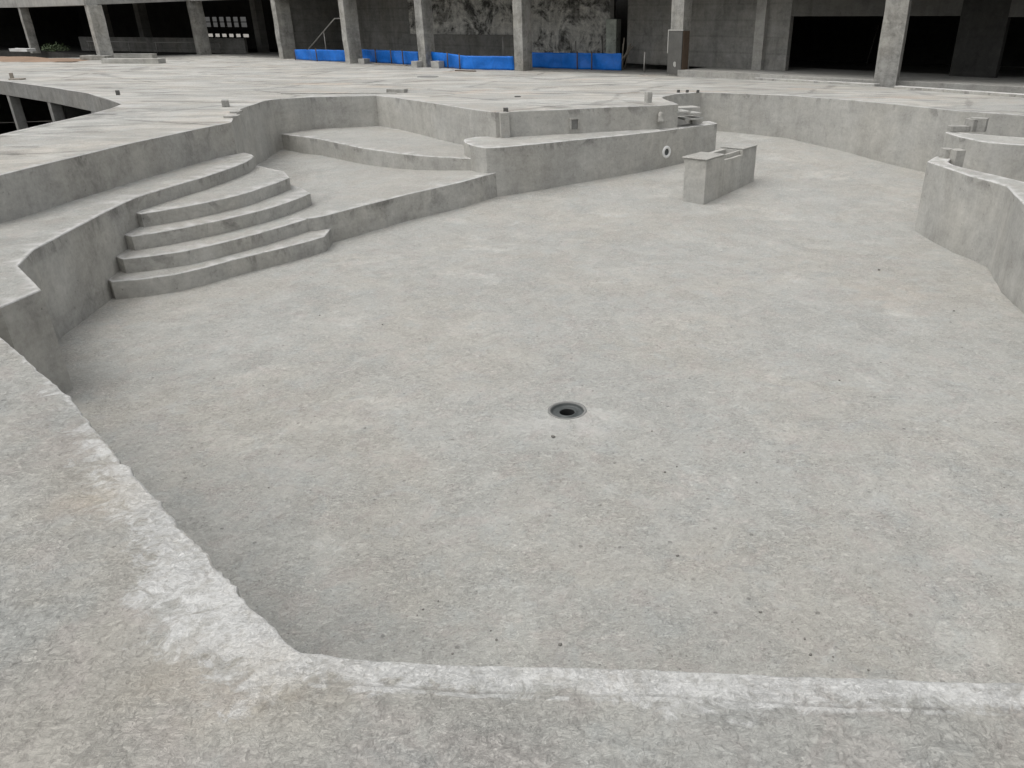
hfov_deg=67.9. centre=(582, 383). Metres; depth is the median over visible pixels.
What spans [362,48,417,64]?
tarpaulin barrier
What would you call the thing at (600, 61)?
tarpaulin barrier
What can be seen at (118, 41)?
railing
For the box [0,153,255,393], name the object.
pool bench
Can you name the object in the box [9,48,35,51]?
white sheet
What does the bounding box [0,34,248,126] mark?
ground
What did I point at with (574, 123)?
wall niche
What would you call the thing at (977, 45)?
concrete building
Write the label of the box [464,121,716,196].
divider wall
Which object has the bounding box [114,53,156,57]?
plinth block
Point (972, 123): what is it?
concrete block
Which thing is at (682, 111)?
stone slab
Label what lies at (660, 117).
wall slot
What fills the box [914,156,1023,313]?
spa wall
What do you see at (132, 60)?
plinth block
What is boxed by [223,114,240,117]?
loose board
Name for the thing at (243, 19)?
sky
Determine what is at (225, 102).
concrete block
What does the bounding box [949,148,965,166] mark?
concrete post
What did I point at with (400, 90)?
concrete block
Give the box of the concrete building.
[0,0,1023,93]
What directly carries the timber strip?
on the deck
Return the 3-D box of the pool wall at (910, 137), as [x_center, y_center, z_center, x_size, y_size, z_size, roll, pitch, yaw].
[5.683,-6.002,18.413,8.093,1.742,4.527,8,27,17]
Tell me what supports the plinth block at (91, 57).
on the deck
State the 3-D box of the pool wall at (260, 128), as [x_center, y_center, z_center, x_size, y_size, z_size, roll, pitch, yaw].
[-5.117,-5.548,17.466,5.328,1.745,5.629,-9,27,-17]
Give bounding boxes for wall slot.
[657,106,664,122]
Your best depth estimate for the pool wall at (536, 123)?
16.29 m
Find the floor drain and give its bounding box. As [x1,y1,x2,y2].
[548,401,586,419]
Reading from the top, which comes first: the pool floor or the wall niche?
the wall niche
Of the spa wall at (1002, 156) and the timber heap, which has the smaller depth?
the spa wall at (1002, 156)
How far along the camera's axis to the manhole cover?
28.70 m
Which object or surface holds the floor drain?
in the pool floor
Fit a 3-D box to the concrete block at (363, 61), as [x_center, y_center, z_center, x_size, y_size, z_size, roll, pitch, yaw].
[-10.743,-15.862,37.172,0.406,0.252,0.409,13,29,26]
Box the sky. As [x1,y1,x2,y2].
[205,17,246,26]
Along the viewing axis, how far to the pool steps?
10.99 m
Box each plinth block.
[80,55,113,59]
[101,58,165,63]
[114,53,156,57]
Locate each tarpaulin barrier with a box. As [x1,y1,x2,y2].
[293,48,344,61]
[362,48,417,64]
[431,52,513,69]
[532,51,620,69]
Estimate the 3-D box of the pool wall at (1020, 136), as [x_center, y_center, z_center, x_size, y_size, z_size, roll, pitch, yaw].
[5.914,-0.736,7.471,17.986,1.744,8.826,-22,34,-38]
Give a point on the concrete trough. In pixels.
(716, 174)
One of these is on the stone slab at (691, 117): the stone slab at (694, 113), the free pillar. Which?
the stone slab at (694, 113)
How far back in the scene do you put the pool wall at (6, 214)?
9.31 m
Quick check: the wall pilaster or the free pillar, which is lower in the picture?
the wall pilaster
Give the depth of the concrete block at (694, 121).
17.77 m
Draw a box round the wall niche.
[569,118,579,129]
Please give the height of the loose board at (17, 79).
0.054 m
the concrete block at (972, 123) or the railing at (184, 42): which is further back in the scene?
the railing at (184, 42)
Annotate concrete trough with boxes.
[682,143,757,204]
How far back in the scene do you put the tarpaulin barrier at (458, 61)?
32.63 m
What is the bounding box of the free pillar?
[606,19,620,52]
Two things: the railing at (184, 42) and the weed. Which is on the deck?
the weed
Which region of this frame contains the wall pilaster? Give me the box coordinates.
[499,112,509,137]
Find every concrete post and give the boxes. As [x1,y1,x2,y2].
[644,91,652,102]
[939,147,951,158]
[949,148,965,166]
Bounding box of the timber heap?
[621,38,633,68]
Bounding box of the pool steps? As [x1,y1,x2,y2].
[108,165,332,299]
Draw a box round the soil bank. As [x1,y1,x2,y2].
[0,56,87,61]
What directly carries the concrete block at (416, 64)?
on the deck
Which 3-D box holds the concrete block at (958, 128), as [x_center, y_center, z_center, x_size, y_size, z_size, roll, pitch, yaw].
[7.299,-4.965,14.701,0.354,0.115,0.228,-2,26,-5]
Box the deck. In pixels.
[0,54,1023,767]
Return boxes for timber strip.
[374,63,406,65]
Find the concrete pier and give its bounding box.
[677,106,700,125]
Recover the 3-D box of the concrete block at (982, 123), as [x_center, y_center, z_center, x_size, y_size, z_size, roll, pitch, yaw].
[7.664,-5.025,14.655,0.313,0.262,0.174,19,32,34]
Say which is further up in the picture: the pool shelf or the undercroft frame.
the undercroft frame
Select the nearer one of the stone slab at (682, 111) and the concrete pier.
the stone slab at (682, 111)
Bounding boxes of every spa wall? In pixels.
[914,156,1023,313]
[942,131,1023,181]
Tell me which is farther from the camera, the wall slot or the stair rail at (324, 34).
the stair rail at (324, 34)
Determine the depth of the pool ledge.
16.89 m
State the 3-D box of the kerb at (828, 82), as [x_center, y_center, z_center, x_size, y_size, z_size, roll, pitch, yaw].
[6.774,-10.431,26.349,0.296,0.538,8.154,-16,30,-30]
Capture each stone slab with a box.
[676,109,690,112]
[678,115,703,119]
[685,111,701,114]
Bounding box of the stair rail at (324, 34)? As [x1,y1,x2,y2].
[308,18,339,49]
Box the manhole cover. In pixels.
[417,76,438,77]
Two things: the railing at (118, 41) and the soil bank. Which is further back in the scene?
the railing at (118, 41)
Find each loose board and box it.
[8,78,25,79]
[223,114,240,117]
[230,110,242,112]
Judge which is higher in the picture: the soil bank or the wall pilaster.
the soil bank
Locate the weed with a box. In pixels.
[41,42,70,51]
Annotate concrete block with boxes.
[221,99,229,106]
[358,58,369,63]
[386,88,407,92]
[411,61,422,67]
[431,61,443,67]
[686,120,702,123]
[947,125,969,131]
[964,118,977,131]
[970,117,988,131]
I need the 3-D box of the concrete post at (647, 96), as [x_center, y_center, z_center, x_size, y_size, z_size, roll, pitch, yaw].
[1.496,-6.540,17.256,0.130,0.240,0.151,-13,29,-26]
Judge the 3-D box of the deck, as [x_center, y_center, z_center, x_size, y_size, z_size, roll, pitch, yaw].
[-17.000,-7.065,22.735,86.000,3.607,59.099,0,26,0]
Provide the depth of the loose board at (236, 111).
14.86 m
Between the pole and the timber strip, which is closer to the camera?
the pole
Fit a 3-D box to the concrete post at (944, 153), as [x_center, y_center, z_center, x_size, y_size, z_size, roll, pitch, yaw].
[6.130,-3.464,12.960,0.170,1.114,0.149,-6,26,-13]
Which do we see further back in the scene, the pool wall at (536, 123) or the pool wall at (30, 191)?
the pool wall at (536, 123)
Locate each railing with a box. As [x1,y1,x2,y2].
[86,41,146,52]
[154,42,220,52]
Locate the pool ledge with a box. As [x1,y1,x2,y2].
[281,126,470,169]
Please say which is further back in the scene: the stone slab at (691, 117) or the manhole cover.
the manhole cover
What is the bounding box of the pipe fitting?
[662,146,670,157]
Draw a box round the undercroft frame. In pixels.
[0,81,120,133]
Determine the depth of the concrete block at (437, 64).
33.77 m
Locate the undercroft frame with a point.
(75, 104)
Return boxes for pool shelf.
[257,153,496,241]
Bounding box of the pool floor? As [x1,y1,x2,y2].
[58,131,1023,682]
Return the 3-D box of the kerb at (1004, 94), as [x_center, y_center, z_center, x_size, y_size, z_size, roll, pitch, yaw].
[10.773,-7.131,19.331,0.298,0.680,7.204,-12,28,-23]
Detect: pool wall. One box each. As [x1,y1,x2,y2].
[0,176,14,222]
[1,123,236,218]
[72,118,1023,596]
[231,96,499,164]
[499,105,677,136]
[662,93,1023,171]
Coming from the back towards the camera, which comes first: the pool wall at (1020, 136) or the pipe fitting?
the pipe fitting
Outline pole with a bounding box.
[643,52,645,71]
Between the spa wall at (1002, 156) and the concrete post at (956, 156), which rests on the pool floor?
the spa wall at (1002, 156)
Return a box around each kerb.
[755,78,879,86]
[894,86,1023,97]

